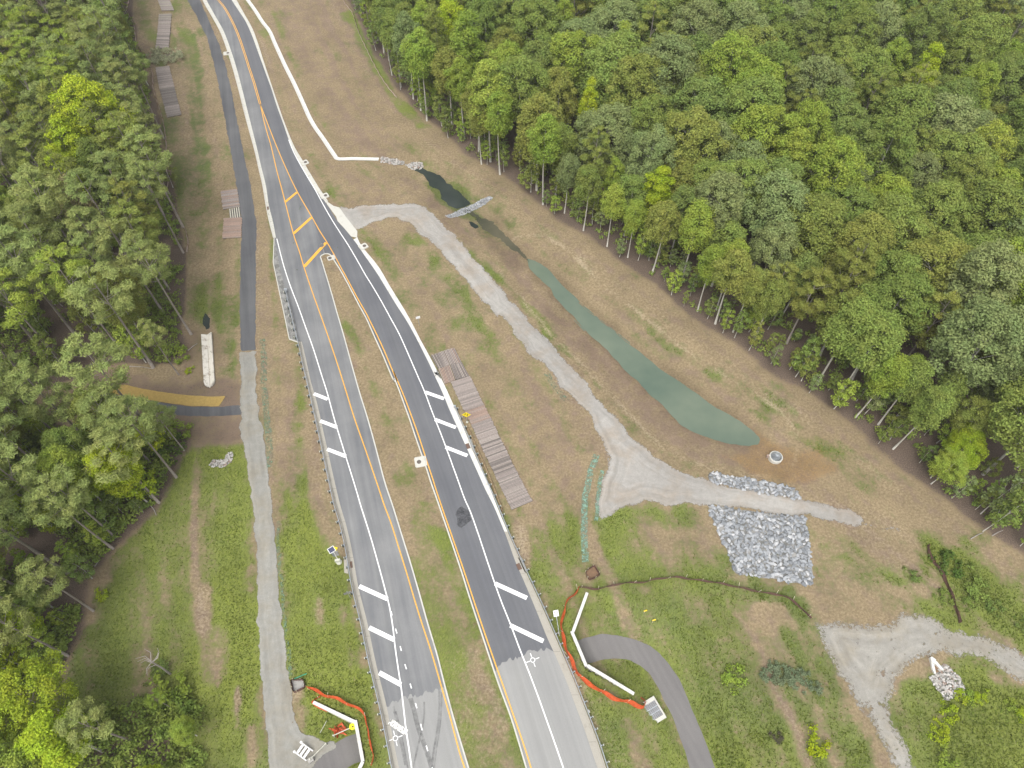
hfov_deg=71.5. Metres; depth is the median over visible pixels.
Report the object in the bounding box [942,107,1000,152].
broadleaf tree
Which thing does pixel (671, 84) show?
understorey tree
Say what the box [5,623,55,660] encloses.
sapling
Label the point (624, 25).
broadleaf tree
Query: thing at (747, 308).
sapling
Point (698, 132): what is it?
broadleaf tree
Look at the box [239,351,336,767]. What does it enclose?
gravel path
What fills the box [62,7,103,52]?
broadleaf tree
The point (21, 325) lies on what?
pine tree
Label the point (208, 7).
kerb
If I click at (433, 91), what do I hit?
sapling
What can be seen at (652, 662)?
footpath
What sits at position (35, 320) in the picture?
sapling
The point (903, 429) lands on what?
sapling
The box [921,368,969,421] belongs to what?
understorey tree
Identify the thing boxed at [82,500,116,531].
sapling
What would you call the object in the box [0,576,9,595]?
sapling
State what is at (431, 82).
sapling
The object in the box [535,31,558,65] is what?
broadleaf tree
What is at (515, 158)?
sapling
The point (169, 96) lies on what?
timber mat
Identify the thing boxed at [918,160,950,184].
understorey tree
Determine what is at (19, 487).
sapling
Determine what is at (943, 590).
shrub
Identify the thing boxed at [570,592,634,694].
retaining wall
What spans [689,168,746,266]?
broadleaf tree
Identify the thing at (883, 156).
understorey tree
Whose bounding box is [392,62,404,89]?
sapling
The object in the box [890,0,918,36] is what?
understorey tree
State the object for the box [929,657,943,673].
pipe end
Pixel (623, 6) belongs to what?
broadleaf tree
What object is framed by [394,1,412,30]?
understorey tree
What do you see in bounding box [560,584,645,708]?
safety fence
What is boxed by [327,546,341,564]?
radar sign
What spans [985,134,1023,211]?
broadleaf tree
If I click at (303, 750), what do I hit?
barricade
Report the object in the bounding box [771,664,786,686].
shrub
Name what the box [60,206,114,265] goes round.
pine tree
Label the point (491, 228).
ditch water
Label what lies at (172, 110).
timber mat
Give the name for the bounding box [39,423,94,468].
broadleaf tree
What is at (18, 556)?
sapling
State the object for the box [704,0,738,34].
broadleaf tree
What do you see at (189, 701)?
shrub
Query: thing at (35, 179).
broadleaf tree
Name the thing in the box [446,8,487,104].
broadleaf tree
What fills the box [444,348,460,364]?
timber mat
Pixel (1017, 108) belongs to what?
broadleaf tree
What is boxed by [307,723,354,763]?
pipe gate
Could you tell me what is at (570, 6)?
broadleaf tree
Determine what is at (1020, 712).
shrub
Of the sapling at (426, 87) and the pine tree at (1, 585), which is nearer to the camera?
the pine tree at (1, 585)
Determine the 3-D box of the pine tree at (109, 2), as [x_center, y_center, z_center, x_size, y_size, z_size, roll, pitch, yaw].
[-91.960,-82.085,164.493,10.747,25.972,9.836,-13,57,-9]
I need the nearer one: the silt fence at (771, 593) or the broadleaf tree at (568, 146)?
the silt fence at (771, 593)
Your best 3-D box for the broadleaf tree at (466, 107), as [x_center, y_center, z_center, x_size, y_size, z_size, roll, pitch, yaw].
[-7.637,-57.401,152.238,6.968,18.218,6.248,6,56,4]
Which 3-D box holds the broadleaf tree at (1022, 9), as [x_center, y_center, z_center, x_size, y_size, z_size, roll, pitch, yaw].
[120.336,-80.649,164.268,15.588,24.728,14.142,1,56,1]
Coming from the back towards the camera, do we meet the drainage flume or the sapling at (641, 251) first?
the sapling at (641, 251)
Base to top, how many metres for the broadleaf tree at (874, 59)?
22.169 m
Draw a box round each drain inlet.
[300,160,308,165]
[319,193,328,198]
[358,243,367,249]
[414,456,426,467]
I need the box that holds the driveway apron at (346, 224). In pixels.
[327,202,356,237]
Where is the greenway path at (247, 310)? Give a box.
[188,0,256,350]
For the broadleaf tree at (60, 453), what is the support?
on the ground at (552, 442)
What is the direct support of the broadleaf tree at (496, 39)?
on the ground at (552, 442)
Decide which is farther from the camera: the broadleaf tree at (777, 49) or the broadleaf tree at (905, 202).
the broadleaf tree at (777, 49)
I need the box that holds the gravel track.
[340,203,899,530]
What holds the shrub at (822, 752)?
on the ground at (552, 442)
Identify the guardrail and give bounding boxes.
[283,288,391,767]
[454,405,609,767]
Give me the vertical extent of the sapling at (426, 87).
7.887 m
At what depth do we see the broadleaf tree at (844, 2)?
163.88 m
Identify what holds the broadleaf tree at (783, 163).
on the ground at (552, 442)
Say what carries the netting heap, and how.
on the ground at (552, 442)
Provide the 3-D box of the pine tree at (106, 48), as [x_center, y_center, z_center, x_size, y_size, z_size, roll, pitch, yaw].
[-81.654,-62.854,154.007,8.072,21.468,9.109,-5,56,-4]
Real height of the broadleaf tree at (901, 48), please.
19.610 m
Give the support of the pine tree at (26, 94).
on the ground at (552, 442)
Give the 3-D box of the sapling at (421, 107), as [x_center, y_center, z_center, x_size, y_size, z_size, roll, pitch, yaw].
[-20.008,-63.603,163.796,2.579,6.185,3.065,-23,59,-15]
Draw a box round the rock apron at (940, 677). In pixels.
[929,664,965,700]
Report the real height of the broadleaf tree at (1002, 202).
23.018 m
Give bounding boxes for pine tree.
[0,0,31,22]
[0,1,40,62]
[0,4,18,57]
[0,12,16,52]
[0,21,48,84]
[0,38,35,89]
[0,58,65,145]
[0,88,47,167]
[0,95,30,166]
[0,121,34,163]
[0,125,17,182]
[0,127,18,183]
[0,200,83,299]
[0,217,9,249]
[0,224,75,333]
[0,262,47,357]
[0,266,69,369]
[0,348,15,366]
[0,350,51,428]
[0,396,49,474]
[0,436,74,528]
[0,485,69,574]
[0,514,41,554]
[0,545,13,585]
[0,567,42,619]
[0,594,69,657]
[1,356,78,430]
[2,5,53,40]
[2,173,18,195]
[3,29,51,78]
[5,127,75,220]
[7,165,90,270]
[11,0,37,28]
[13,554,94,611]
[15,103,65,160]
[16,33,59,85]
[17,0,75,67]
[17,161,80,249]
[18,103,69,161]
[21,0,83,80]
[21,477,114,549]
[26,242,120,347]
[27,241,103,334]
[31,32,95,131]
[32,463,116,538]
[34,148,110,247]
[35,50,103,149]
[35,58,85,106]
[36,69,86,116]
[37,16,69,52]
[48,27,88,78]
[49,0,86,33]
[51,695,132,757]
[52,331,150,430]
[58,4,98,57]
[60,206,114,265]
[61,72,122,160]
[62,19,118,104]
[62,38,111,90]
[62,167,125,252]
[63,259,154,368]
[67,232,114,277]
[74,385,150,462]
[75,4,140,106]
[75,100,129,179]
[77,0,132,64]
[80,12,126,88]
[81,426,159,503]
[84,149,138,215]
[94,110,165,215]
[94,217,162,310]
[97,56,153,152]
[100,45,155,133]
[101,391,177,478]
[105,176,166,270]
[107,197,170,290]
[109,43,164,139]
[111,83,152,153]
[113,100,170,196]
[119,124,184,227]
[119,231,192,334]
[124,156,183,252]
[135,318,178,374]
[142,400,184,450]
[414,0,445,29]
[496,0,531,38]
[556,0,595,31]
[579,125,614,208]
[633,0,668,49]
[761,259,798,324]
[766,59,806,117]
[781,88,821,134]
[786,266,840,343]
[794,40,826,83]
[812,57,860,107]
[817,237,879,331]
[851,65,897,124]
[868,0,897,36]
[889,62,941,108]
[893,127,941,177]
[907,0,933,45]
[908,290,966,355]
[909,0,938,17]
[925,13,966,69]
[983,0,1022,39]
[992,13,1023,48]
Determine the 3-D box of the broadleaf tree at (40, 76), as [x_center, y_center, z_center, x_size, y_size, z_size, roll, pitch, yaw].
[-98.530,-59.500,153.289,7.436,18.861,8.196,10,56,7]
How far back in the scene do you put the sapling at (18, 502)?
106.99 m
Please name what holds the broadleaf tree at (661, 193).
on the ground at (552, 442)
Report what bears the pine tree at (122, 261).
on the ground at (552, 442)
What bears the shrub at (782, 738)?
on the ground at (552, 442)
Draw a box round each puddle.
[203,313,209,328]
[469,222,478,228]
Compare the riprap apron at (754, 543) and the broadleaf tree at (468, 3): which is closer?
the riprap apron at (754, 543)
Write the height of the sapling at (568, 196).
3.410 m
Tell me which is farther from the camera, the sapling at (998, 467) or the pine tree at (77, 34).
the pine tree at (77, 34)
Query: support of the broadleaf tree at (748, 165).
on the ground at (552, 442)
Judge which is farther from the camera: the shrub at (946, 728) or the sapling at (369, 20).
the sapling at (369, 20)
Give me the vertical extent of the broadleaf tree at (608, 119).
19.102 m
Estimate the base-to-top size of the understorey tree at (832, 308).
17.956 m
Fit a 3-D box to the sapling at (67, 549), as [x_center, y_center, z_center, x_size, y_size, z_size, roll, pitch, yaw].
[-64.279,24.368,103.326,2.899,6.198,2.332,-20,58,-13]
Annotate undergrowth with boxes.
[0,4,1023,767]
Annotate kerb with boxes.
[203,0,275,237]
[232,0,327,202]
[273,237,298,342]
[299,341,398,767]
[320,253,526,767]
[353,238,506,531]
[504,531,605,767]
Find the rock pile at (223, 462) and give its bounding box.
[209,452,232,467]
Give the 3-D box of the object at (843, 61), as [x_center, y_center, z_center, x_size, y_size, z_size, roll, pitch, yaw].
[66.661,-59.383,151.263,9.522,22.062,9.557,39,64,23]
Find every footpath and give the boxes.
[313,734,360,767]
[577,634,714,767]
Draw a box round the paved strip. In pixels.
[274,243,297,340]
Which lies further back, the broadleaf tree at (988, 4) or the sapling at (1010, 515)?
the broadleaf tree at (988, 4)
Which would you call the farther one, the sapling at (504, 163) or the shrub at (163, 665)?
the sapling at (504, 163)
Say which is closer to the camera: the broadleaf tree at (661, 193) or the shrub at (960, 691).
the shrub at (960, 691)
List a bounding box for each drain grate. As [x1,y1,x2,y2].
[344,558,352,573]
[465,439,474,450]
[516,558,525,572]
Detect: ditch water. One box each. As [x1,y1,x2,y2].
[415,168,470,208]
[463,210,527,259]
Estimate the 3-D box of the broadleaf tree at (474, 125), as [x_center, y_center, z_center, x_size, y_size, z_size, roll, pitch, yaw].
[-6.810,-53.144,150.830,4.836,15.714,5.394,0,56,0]
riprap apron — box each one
[708,471,801,499]
[708,504,814,586]
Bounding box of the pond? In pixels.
[527,259,759,445]
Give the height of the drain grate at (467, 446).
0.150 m
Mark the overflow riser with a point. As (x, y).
(774, 457)
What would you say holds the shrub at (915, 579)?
on the ground at (552, 442)
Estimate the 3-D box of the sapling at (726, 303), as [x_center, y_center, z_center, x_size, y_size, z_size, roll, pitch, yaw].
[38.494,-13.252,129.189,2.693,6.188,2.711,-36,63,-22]
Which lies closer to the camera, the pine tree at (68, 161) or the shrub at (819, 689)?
the shrub at (819, 689)
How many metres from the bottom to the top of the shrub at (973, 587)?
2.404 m
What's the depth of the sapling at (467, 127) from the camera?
158.92 m
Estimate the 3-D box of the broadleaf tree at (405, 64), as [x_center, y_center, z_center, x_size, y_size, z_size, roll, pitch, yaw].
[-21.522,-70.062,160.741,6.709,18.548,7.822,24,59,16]
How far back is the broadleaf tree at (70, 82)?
133.52 m
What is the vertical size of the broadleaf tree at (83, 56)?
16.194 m
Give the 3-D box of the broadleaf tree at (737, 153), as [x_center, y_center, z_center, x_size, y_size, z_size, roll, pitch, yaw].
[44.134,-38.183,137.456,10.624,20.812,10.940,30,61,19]
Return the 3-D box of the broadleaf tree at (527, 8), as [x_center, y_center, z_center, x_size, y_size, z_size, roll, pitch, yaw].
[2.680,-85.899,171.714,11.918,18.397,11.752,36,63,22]
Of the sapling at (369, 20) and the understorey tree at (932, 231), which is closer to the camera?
the understorey tree at (932, 231)
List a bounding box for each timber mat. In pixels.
[155,30,170,48]
[155,66,173,88]
[157,14,171,30]
[158,0,173,10]
[160,87,177,105]
[164,104,180,117]
[220,189,239,209]
[222,217,241,238]
[431,351,448,368]
[439,365,454,383]
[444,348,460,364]
[451,362,468,379]
[451,376,483,410]
[464,405,490,423]
[471,418,499,444]
[481,438,513,474]
[495,467,532,509]
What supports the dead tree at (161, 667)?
on the ground at (552, 442)
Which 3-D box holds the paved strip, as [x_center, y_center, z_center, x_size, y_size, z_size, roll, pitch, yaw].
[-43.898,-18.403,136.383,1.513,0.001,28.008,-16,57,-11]
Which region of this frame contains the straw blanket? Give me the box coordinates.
[110,385,224,405]
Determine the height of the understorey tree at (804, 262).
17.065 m
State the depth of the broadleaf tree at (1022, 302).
112.73 m
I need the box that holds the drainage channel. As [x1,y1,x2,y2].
[246,0,378,160]
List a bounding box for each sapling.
[0,267,30,293]
[0,394,30,426]
[0,453,20,470]
[0,461,42,494]
[0,555,5,574]
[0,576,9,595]
[0,590,33,616]
[0,606,45,641]
[0,624,15,640]
[0,644,25,670]
[2,519,25,537]
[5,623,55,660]
[7,579,53,616]
[9,548,25,560]
[10,495,32,510]
[13,551,41,572]
[15,438,38,459]
[17,303,50,335]
[18,433,32,451]
[21,416,54,444]
[22,414,45,434]
[30,331,66,371]
[31,509,59,533]
[38,279,62,306]
[39,238,67,275]
[44,564,63,580]
[45,610,66,625]
[47,260,75,287]
[54,539,79,558]
[60,554,95,583]
[64,302,99,333]
[77,427,116,447]
[81,519,109,548]
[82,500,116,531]
[101,490,123,512]
[104,214,130,246]
[110,30,133,60]
[111,323,147,362]
[116,465,156,500]
[117,0,128,17]
[117,30,147,84]
[117,432,146,468]
[119,289,148,323]
[127,498,143,511]
[128,186,142,211]
[133,140,150,159]
[133,421,165,450]
[137,324,155,346]
[145,408,177,440]
[147,170,167,203]
[153,154,177,187]
[354,0,365,14]
[358,1,371,21]
[365,14,373,28]
[365,21,378,50]
[389,46,401,63]
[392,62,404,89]
[398,63,411,90]
[409,80,418,100]
[416,81,434,109]
[419,95,429,114]
[424,69,435,92]
[429,87,440,108]
[432,95,446,125]
[439,106,453,136]
[447,95,454,110]
[448,104,456,124]
[452,108,467,127]
[455,121,464,137]
[463,115,474,138]
[475,127,490,146]
[481,140,493,159]
[486,129,505,143]
[490,134,500,150]
[495,144,510,169]
[499,141,509,157]
[512,146,528,166]
[517,164,541,191]
[524,156,538,176]
[542,189,550,202]
[549,164,560,187]
[549,168,565,193]
[549,195,562,213]
[561,192,569,202]
[567,194,575,209]
[571,198,583,218]
[583,197,603,223]
[589,188,605,211]
[595,205,609,230]
[615,238,626,256]
[619,226,636,242]
[634,230,648,246]
[635,228,647,260]
[638,207,651,232]
[645,238,657,260]
[651,238,670,263]
[663,266,670,280]
[666,269,684,294]
[667,248,679,266]
[672,234,683,250]
[678,250,687,264]
[678,260,691,283]
[682,290,690,303]
[687,273,700,295]
[688,266,704,287]
[704,296,717,318]
[716,297,730,321]
[720,310,735,331]
[728,296,738,312]
[733,309,751,337]
[737,304,750,317]
[742,309,761,331]
[747,304,764,322]
[747,321,764,350]
[763,304,783,329]
[766,332,778,351]
[768,344,783,362]
[776,334,786,344]
[789,350,802,369]
[792,328,802,340]
[798,353,820,380]
[805,333,817,350]
[805,343,820,363]
[809,373,823,392]
[826,372,842,389]
[830,378,860,408]
[837,356,850,368]
[855,382,870,400]
[861,371,885,389]
[865,388,890,413]
[878,427,894,443]
[879,388,897,404]
[885,401,911,426]
[889,419,910,439]
[919,445,939,462]
[923,423,936,434]
[927,452,959,482]
[936,419,958,442]
[953,475,977,497]
[969,478,987,492]
[975,490,998,509]
[978,457,1004,477]
[987,480,1007,496]
[995,505,1019,523]
[1011,473,1023,489]
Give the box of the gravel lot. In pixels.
[815,612,1023,767]
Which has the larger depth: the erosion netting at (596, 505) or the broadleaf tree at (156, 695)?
the erosion netting at (596, 505)
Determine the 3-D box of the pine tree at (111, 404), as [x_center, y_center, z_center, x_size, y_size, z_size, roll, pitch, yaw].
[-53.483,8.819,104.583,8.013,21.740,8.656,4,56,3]
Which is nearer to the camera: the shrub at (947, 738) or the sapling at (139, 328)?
the shrub at (947, 738)
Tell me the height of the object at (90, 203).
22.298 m
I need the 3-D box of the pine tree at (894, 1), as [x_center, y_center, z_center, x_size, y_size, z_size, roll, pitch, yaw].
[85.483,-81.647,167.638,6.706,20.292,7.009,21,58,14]
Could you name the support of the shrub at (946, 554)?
on the ground at (552, 442)
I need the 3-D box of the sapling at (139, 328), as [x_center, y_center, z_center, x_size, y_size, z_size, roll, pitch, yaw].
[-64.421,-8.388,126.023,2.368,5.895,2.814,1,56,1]
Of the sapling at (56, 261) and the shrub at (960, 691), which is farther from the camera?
the sapling at (56, 261)
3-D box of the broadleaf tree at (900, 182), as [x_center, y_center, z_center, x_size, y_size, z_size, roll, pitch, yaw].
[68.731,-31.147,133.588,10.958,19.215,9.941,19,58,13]
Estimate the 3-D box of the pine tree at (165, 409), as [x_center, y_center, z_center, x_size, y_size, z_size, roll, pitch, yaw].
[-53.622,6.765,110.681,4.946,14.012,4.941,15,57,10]
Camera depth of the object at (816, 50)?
151.04 m
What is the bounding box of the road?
[207,0,597,767]
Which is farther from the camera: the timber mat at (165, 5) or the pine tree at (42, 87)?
the timber mat at (165, 5)
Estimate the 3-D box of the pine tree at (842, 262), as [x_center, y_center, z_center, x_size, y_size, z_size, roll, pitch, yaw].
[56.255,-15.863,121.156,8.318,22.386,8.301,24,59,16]
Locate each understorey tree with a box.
[391,0,413,10]
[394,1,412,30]
[449,25,476,62]
[478,42,498,72]
[534,3,562,32]
[553,77,576,119]
[567,110,597,181]
[574,94,598,118]
[597,91,627,137]
[609,133,642,188]
[616,172,650,235]
[642,135,677,202]
[648,81,677,131]
[661,156,700,217]
[668,184,696,257]
[683,26,695,34]
[700,217,747,286]
[710,29,730,64]
[745,19,761,40]
[747,0,773,17]
[766,134,781,164]
[769,195,801,262]
[778,250,818,320]
[786,73,817,113]
[801,159,825,194]
[803,220,846,262]
[808,251,840,304]
[815,287,874,356]
[826,163,872,205]
[840,183,871,217]
[849,114,873,143]
[849,324,909,379]
[861,87,892,144]
[867,130,896,186]
[879,104,909,153]
[885,216,936,277]
[886,186,929,219]
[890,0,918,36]
[916,0,953,39]
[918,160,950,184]
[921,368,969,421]
[932,75,955,95]
[936,33,959,78]
[943,270,996,315]
[954,6,979,26]
[955,329,1003,370]
[960,27,998,67]
[961,350,1023,409]
[968,103,1011,142]
[991,74,1023,123]
[991,135,1013,163]
[993,16,1019,38]
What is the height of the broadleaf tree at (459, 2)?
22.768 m
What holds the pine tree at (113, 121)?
on the ground at (552, 442)
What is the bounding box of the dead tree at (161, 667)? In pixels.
[136,648,171,674]
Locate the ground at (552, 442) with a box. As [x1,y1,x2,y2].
[0,0,1023,767]
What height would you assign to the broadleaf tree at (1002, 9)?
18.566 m
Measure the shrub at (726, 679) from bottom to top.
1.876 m
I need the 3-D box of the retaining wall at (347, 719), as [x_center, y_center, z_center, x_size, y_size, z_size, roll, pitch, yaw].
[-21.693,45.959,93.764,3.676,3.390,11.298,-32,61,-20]
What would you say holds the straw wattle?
on the ground at (552, 442)
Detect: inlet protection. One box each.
[290,678,305,692]
[585,565,599,579]
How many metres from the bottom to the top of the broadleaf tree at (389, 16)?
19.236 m
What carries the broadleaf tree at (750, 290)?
on the ground at (552, 442)
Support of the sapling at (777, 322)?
on the ground at (552, 442)
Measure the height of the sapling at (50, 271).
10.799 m
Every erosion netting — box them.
[260,339,272,466]
[276,521,291,673]
[581,454,599,561]
[594,470,603,520]
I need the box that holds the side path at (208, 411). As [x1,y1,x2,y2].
[81,393,240,416]
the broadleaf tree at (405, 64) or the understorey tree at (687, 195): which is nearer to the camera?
the understorey tree at (687, 195)
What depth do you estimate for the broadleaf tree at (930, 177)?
129.40 m
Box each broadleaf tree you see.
[0,52,57,142]
[0,185,14,223]
[0,204,10,254]
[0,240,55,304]
[0,411,33,462]
[0,648,78,743]
[0,725,41,767]
[2,195,47,239]
[3,57,39,122]
[5,16,36,55]
[9,200,68,261]
[14,706,102,767]
[22,66,67,115]
[22,177,71,238]
[36,444,101,502]
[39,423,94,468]
[43,111,110,204]
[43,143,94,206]
[47,73,137,151]
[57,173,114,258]
[59,0,88,20]
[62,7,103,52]
[66,385,121,432]
[70,48,101,80]
[75,136,123,198]
[82,442,147,502]
[88,0,127,35]
[89,271,149,345]
[91,92,119,135]
[99,7,132,42]
[135,763,162,767]
[144,688,169,708]
[169,714,197,746]
[365,0,386,52]
[370,0,394,60]
[372,6,392,75]
[379,7,406,87]
[390,10,420,99]
[398,33,423,110]
[400,0,438,17]
[400,26,436,120]
[409,0,439,47]
[423,4,450,98]
[430,45,463,124]
[432,0,465,45]
[441,0,479,23]
[442,57,473,138]
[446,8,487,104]
[459,76,487,151]
[465,0,509,46]
[466,0,505,57]
[467,57,513,161]
[467,102,488,164]
[479,0,514,20]
[484,85,514,174]
[488,39,521,100]
[489,26,523,63]
[492,53,554,152]
[497,0,547,39]
[502,0,562,50]
[515,39,561,94]
[515,91,563,190]
[516,96,547,183]
[525,112,562,204]
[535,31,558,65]
[538,29,607,128]
[540,66,579,124]
[546,122,579,195]
[551,0,575,47]
[554,16,609,103]
[555,152,580,213]
[568,0,606,18]
[572,164,603,230]
[573,28,648,106]
[576,101,635,185]
[577,76,598,164]
[582,0,635,32]
[584,0,640,52]
[600,183,626,246]
[602,155,624,196]
[604,52,670,151]
[609,20,632,86]
[623,94,674,162]
[623,198,647,257]
[624,123,683,189]
[630,0,678,47]
[633,1,676,41]
[638,32,699,110]
[640,30,705,91]
[641,165,675,215]
[643,200,683,273]
[650,103,731,181]
[660,74,736,150]
[667,0,726,50]
[668,0,713,35]
[669,53,714,104]
[671,30,719,79]
[672,71,718,125]
[675,156,735,206]
[678,197,717,282]
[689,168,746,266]
[693,119,742,173]
[696,244,730,311]
[699,29,758,105]
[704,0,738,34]
[708,157,774,227]
[711,73,785,154]
[711,247,753,324]
[714,0,776,52]
[715,237,750,309]
[719,0,753,27]
[719,137,767,196]
[722,102,804,169]
[724,24,778,77]
[727,54,787,119]
[732,265,770,332]
[737,0,794,39]
[740,168,815,267]
[743,39,807,97]
[747,155,805,237]
[748,218,802,280]
[752,0,804,25]
[752,278,790,336]
[761,22,800,66]
[767,191,849,270]
[770,126,811,178]
[778,97,837,160]
[781,0,816,49]
[783,54,854,123]
[787,0,836,34]
[788,8,828,61]
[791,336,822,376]
[798,134,873,244]
[799,84,868,142]
[802,0,863,71]
[809,115,882,181]
[811,0,849,21]
[813,179,877,241]
[816,36,856,80]
[817,295,883,381]
[821,6,883,66]
[824,210,898,294]
[828,0,876,51]
[830,44,894,107]
[835,310,906,399]
[851,0,905,56]
[853,112,917,192]
[853,171,919,227]
[853,272,941,340]
[854,191,930,289]
[855,351,912,417]
[859,249,933,314]
[863,0,908,26]
[867,36,912,117]
[869,83,944,188]
[877,13,922,67]
[877,356,935,424]
[881,353,926,404]
[886,2,955,79]
[886,151,942,195]
[892,230,976,303]
[892,384,955,449]
[897,92,981,169]
[905,41,945,106]
[905,179,972,250]
[909,0,951,33]
[911,128,1000,210]
[925,77,980,128]
[926,295,1023,387]
[930,40,989,94]
[930,238,1023,349]
[930,446,969,487]
[933,152,996,222]
[936,0,990,48]
[938,0,982,25]
[938,61,1001,152]
[940,230,1016,309]
[941,421,989,469]
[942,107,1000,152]
[945,11,1012,71]
[945,176,1023,244]
[948,395,996,444]
[951,118,1019,179]
[963,0,993,12]
[968,163,1023,232]
[972,236,1023,316]
[973,49,1023,104]
[975,57,1023,124]
[980,365,1023,426]
[980,472,1023,513]
[981,0,1021,31]
[981,374,1023,475]
[983,488,1023,531]
[984,38,1023,69]
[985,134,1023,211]
[988,156,1023,209]
[988,190,1023,253]
[992,227,1023,279]
[993,95,1023,156]
[1009,0,1023,34]
[1017,299,1023,360]
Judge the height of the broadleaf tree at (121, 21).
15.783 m
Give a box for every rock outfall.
[380,157,404,164]
[405,162,423,169]
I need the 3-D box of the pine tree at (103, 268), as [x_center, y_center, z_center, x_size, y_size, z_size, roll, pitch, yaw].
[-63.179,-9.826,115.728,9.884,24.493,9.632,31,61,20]
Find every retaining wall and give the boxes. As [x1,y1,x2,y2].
[312,701,364,767]
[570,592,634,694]
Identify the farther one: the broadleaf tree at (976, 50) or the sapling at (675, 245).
the broadleaf tree at (976, 50)
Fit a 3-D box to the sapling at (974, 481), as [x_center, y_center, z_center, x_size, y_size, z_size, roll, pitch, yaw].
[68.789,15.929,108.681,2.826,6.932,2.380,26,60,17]
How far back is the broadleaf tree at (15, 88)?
141.07 m
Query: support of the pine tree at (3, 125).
on the ground at (552, 442)
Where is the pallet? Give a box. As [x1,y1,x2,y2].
[229,207,240,217]
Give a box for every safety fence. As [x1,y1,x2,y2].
[306,686,373,765]
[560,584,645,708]
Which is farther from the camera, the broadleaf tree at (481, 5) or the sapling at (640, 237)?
the broadleaf tree at (481, 5)
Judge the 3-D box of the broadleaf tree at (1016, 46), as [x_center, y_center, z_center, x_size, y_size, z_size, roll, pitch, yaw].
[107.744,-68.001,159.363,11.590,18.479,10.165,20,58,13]
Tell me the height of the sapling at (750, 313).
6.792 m
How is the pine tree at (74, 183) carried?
on the ground at (552, 442)
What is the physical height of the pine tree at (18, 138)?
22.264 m
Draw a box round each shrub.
[94,587,108,602]
[142,658,169,686]
[148,669,191,707]
[151,687,197,744]
[152,431,186,466]
[164,418,193,445]
[169,344,189,364]
[185,365,195,374]
[721,662,748,695]
[758,665,775,683]
[761,660,780,671]
[768,730,784,744]
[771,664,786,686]
[773,664,796,685]
[783,666,799,676]
[787,667,803,690]
[797,669,812,686]
[801,680,823,695]
[806,723,831,759]
[902,566,922,582]
[926,728,950,745]
[928,549,964,579]
[929,716,949,736]
[932,587,956,605]
[936,742,960,767]
[939,699,959,725]
[953,688,976,704]
[959,688,983,707]
[962,594,980,610]
[964,561,991,602]
[974,688,989,705]
[984,598,1006,617]
[1002,696,1020,716]
[1013,615,1023,633]
[1015,705,1023,722]
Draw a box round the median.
[321,254,524,767]
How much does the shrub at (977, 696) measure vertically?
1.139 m
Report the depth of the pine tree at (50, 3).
157.26 m
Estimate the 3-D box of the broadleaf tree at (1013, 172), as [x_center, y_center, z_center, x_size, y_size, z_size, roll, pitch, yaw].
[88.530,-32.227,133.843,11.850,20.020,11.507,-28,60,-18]
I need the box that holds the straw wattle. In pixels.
[466,426,502,511]
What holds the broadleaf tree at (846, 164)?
on the ground at (552, 442)
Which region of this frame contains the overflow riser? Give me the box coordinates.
[766,451,782,463]
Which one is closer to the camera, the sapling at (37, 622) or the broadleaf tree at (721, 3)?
the sapling at (37, 622)
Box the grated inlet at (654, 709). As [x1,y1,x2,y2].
[643,696,665,722]
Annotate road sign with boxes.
[462,412,470,422]
[553,610,559,635]
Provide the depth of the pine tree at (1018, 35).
155.52 m
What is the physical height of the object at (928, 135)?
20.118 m
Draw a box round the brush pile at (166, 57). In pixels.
[145,46,182,64]
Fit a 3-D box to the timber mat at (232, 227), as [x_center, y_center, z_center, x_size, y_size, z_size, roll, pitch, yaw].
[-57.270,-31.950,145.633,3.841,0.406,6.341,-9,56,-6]
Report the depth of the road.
110.83 m
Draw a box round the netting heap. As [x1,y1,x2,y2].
[328,722,347,737]
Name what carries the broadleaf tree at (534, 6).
on the ground at (552, 442)
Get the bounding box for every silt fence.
[126,0,188,251]
[343,0,395,96]
[579,574,811,618]
[927,544,961,622]
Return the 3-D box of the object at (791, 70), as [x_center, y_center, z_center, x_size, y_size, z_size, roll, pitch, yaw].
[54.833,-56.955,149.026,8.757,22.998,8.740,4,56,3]
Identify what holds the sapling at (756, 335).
on the ground at (552, 442)
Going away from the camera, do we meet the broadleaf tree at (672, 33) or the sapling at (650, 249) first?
the sapling at (650, 249)
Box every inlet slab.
[291,680,303,690]
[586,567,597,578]
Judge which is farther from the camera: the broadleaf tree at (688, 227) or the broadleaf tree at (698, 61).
the broadleaf tree at (698, 61)
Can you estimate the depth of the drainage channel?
170.59 m
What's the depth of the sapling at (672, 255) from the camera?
136.81 m
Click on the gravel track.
(637, 473)
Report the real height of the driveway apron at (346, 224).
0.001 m
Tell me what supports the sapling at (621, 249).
on the ground at (552, 442)
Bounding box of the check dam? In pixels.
[445,196,492,217]
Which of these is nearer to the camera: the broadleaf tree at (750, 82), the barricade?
the barricade
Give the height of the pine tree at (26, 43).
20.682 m
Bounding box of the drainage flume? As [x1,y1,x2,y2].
[201,332,214,387]
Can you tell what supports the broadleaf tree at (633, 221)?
on the ground at (552, 442)
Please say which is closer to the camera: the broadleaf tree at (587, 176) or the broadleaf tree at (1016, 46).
the broadleaf tree at (587, 176)
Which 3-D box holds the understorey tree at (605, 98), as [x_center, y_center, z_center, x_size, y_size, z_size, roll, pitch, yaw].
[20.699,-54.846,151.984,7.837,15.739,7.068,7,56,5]
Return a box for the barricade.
[293,741,312,760]

